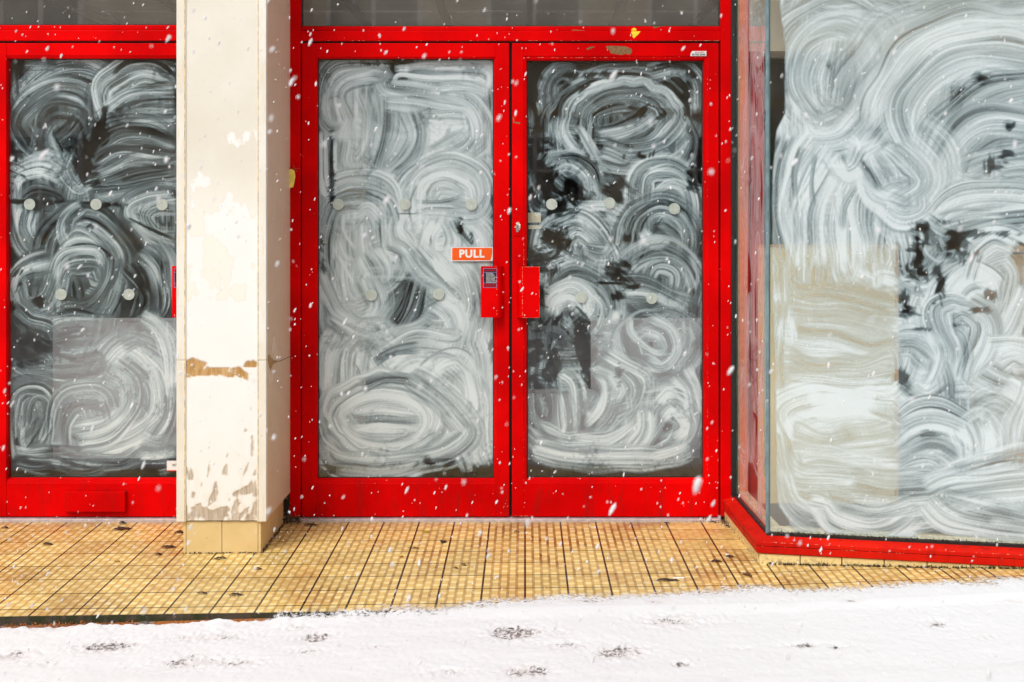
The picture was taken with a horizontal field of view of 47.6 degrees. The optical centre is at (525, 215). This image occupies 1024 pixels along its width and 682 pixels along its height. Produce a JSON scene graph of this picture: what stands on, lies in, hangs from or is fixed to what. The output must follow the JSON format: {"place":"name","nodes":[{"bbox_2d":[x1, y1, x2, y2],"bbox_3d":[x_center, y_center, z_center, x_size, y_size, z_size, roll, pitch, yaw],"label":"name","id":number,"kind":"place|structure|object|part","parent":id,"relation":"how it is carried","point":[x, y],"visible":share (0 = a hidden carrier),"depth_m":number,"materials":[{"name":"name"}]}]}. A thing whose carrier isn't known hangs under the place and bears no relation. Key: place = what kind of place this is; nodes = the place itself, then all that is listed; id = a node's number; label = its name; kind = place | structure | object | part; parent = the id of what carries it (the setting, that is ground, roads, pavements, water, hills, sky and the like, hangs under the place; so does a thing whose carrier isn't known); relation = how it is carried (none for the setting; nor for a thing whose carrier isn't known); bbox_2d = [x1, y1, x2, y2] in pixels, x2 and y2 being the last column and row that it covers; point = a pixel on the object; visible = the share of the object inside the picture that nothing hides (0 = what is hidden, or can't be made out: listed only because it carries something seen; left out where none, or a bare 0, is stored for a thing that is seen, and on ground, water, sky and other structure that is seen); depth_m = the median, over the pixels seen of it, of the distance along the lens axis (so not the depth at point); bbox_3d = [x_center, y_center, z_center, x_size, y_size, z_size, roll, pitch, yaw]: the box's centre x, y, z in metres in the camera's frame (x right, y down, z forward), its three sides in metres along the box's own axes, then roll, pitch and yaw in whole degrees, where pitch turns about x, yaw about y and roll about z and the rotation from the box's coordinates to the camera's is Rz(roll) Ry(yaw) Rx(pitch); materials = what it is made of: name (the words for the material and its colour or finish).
{"place":"outdoors","nodes":[
{"label":"outdoors","id":0,"kind":"place"},
{"bbox_2d":[11,360,969,514],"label":"room floor","id":1,"kind":"structure","parent":0,"point":[549,371],"depth_m":6.26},
{"bbox_2d":[52,318,176,457],"bbox_3d":[-1.579,0.789,5.322,1.168,0.640,0.031,0,0,0],"label":"display board","id":2,"kind":"object","parent":1,"relation":"on","point":[68,368],"visible":0.27,"depth_m":5.31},
{"bbox_2d":[336,100,365,476],"bbox_3d":[-0.795,0.395,5.303,0.133,1.852,0.031,0,0,0],"label":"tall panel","id":3,"kind":"object","parent":1,"relation":"on","point":[356,194],"visible":0.02,"depth_m":5.29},
{"bbox_2d":[429,318,492,457],"bbox_3d":[-0.254,0.789,5.322,0.373,0.640,0.031,0,0,0],"label":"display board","id":4,"kind":"object","parent":1,"relation":"on","point":[456,453],"visible":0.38,"depth_m":5.31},
{"bbox_2d":[590,318,699,457],"bbox_3d":[0.551,0.789,5.322,0.500,0.640,0.031,0,0,0],"label":"display board","id":5,"kind":"object","parent":1,"relation":"on","point":[613,410],"visible":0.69,"depth_m":5.31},
{"bbox_2d":[528,389,592,459],"bbox_3d":[0.155,0.950,5.293,0.309,0.318,0.031,0,0,0],"label":"board","id":6,"kind":"object","parent":5,"relation":"attached to","point":[541,405],"visible":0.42,"depth_m":5.28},
{"bbox_2d":[700,430,1023,535],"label":"display platform","id":7,"kind":"structure","parent":1,"relation":"on","point":[779,516],"depth_m":4.96,"materials":[{"name":"white paint"}]},
{"bbox_2d":[758,244,898,502],"bbox_3d":[1.285,0.669,4.923,0.593,1.096,0.031,0,0,0],"label":"plywood board","id":8,"kind":"object","parent":7,"relation":"on","point":[820,280],"visible":0.38,"depth_m":4.91,"materials":[{"name":"beige wood"}]},
{"bbox_2d":[0,575,1023,681],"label":"pavement","id":9,"kind":"structure","parent":0,"point":[257,619],"depth_m":3.71,"materials":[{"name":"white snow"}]},
{"bbox_2d":[0,620,141,627],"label":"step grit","id":10,"kind":"object","parent":9,"relation":"on","point":[106,623],"visible":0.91,"depth_m":3.87,"materials":[{"name":"gravel"}]},
{"bbox_2d":[0,0,1023,433],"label":"room walls","id":11,"kind":"structure","parent":0,"point":[72,134],"depth_m":10.28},
{"bbox_2d":[0,515,1023,625],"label":"tiled forecourt","id":12,"kind":"structure","parent":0,"point":[86,590],"depth_m":4.32,"materials":[{"name":"tile"}]},
{"bbox_2d":[112,526,131,529],"bbox_3d":[-1.694,1.315,4.880,0.083,0.012,0.032,0,0,0],"label":"dead leaf","id":13,"kind":"object","parent":12,"relation":"on","point":[119,527],"visible":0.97,"depth_m":4.88,"materials":[{"name":"brown plant"}]},
{"bbox_2d":[177,0,289,552],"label":"pillar","id":14,"kind":"structure","parent":12,"relation":"on","point":[226,339],"depth_m":4.54,"materials":[{"name":"beige paint"}]},
{"bbox_2d":[183,521,284,553],"bbox_3d":[-1.084,1.318,4.698,0.255,0.023,0.543,0,0,36],"label":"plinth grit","id":15,"kind":"object","parent":12,"relation":"on","point":[280,527],"visible":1,"depth_m":4.55,"materials":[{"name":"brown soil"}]},
{"bbox_2d":[0,0,730,521],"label":"shopfront frame","id":16,"kind":"object","parent":12,"relation":"on","point":[720,32],"visible":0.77,"depth_m":5.01,"materials":[{"name":"red paint"}]},
{"bbox_2d":[0,43,176,516],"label":"shop door","id":17,"kind":"structure","parent":16,"relation":"attached to","point":[74,496],"depth_m":5.04,"materials":[{"name":"red paint"}]},
{"bbox_2d":[289,165,299,187],"bbox_3d":[-0.996,-0.171,4.989,0.060,0.097,0.010,0,0,0],"label":"yellow tag","id":18,"kind":"object","parent":16,"relation":"attached to","point":[291,177],"visible":0.98,"depth_m":4.99,"materials":[{"name":"plastic"}]},
{"bbox_2d":[302,43,508,516],"bbox_3d":[-0.517,0.276,5.011,0.897,2.048,0.098,0,0,0],"label":"shop door","id":19,"kind":"structure","parent":16,"relation":"attached to","point":[486,255],"depth_m":5.05,"materials":[{"name":"red paint"}]},
{"bbox_2d":[512,43,718,516],"bbox_3d":[0.391,0.276,5.057,0.894,2.048,0.187,0,0,0],"label":"shop door","id":20,"kind":"structure","parent":16,"relation":"attached to","point":[534,496],"depth_m":5.02,"materials":[{"name":"red paint"}]},
{"bbox_2d":[282,498,729,527],"bbox_3d":[-0.073,1.256,4.957,1.945,0.133,0.132,0,0,0],"label":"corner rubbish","id":21,"kind":"object","parent":12,"relation":"on","point":[296,520],"visible":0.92,"depth_m":4.98,"materials":[{"name":"brown plant"}]},
{"bbox_2d":[654,578,679,580],"bbox_3d":[0.512,1.307,4.165,0.095,0.010,0.021,0,0,0],"label":"dead leaf","id":22,"kind":"object","parent":12,"relation":"on","point":[667,579],"visible":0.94,"depth_m":4.17,"materials":[{"name":"brown plant"}]},
{"bbox_2d":[723,0,1023,568],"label":"bay window","id":23,"kind":"structure","parent":12,"relation":"on","point":[752,522],"depth_m":4.33,"materials":[{"name":"red paint"}]},
{"bbox_2d":[772,530,1023,546],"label":"sill moss","id":24,"kind":"object","parent":23,"relation":"on","point":[847,536],"visible":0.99,"depth_m":4.31,"materials":[{"name":"green plant"}]},
{"bbox_2d":[767,562,1023,568],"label":"moss line","id":25,"kind":"object","parent":12,"relation":"on","point":[874,565],"visible":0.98,"depth_m":4.27,"materials":[{"name":"green plant"}]},
{"bbox_2d":[0,0,1023,681],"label":"falling snow","id":26,"kind":"structure","parent":0,"point":[698,478],"depth_m":2.15,"materials":[{"name":"white snow"}]},
{"bbox_2d":[748,0,1023,57],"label":"bulkhead","id":27,"kind":"object","parent":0,"point":[779,43],"visible":0.33,"depth_m":5.01,"materials":[{"name":"beige paint"}]},
{"bbox_2d":[970,244,1023,488],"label":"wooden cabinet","id":28,"kind":"object","parent":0,"point":[1016,256],"visible":0.16,"depth_m":5.06,"materials":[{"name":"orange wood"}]},
{"bbox_3d":[2.254,0.660,4.950,0.348,0.995,0.030,0,0,0],"label":"cabinet door","id":29,"kind":"part","parent":28,"relation":"part of","materials":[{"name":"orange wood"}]},
{"label":"ground","id":30,"kind":"structure","parent":0,"visible":0},
{"bbox_3d":[0.000,-2.633,7.385,24.000,8.100,6.850,0,0,0],"label":"shop building","id":31,"kind":"object","parent":30,"relation":"on","visible":0},
{"bbox_2d":[49,0,885,62],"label":"room ceiling","id":32,"kind":"structure","parent":31,"relation":"attached to","point":[468,18],"depth_m":8.07,"materials":[{"name":"tile"}]},
{"bbox_2d":[63,0,886,65],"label":"ceiling grid","id":33,"kind":"object","parent":32,"relation":"attached to","point":[531,11],"visible":0.35,"depth_m":7.91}
]}

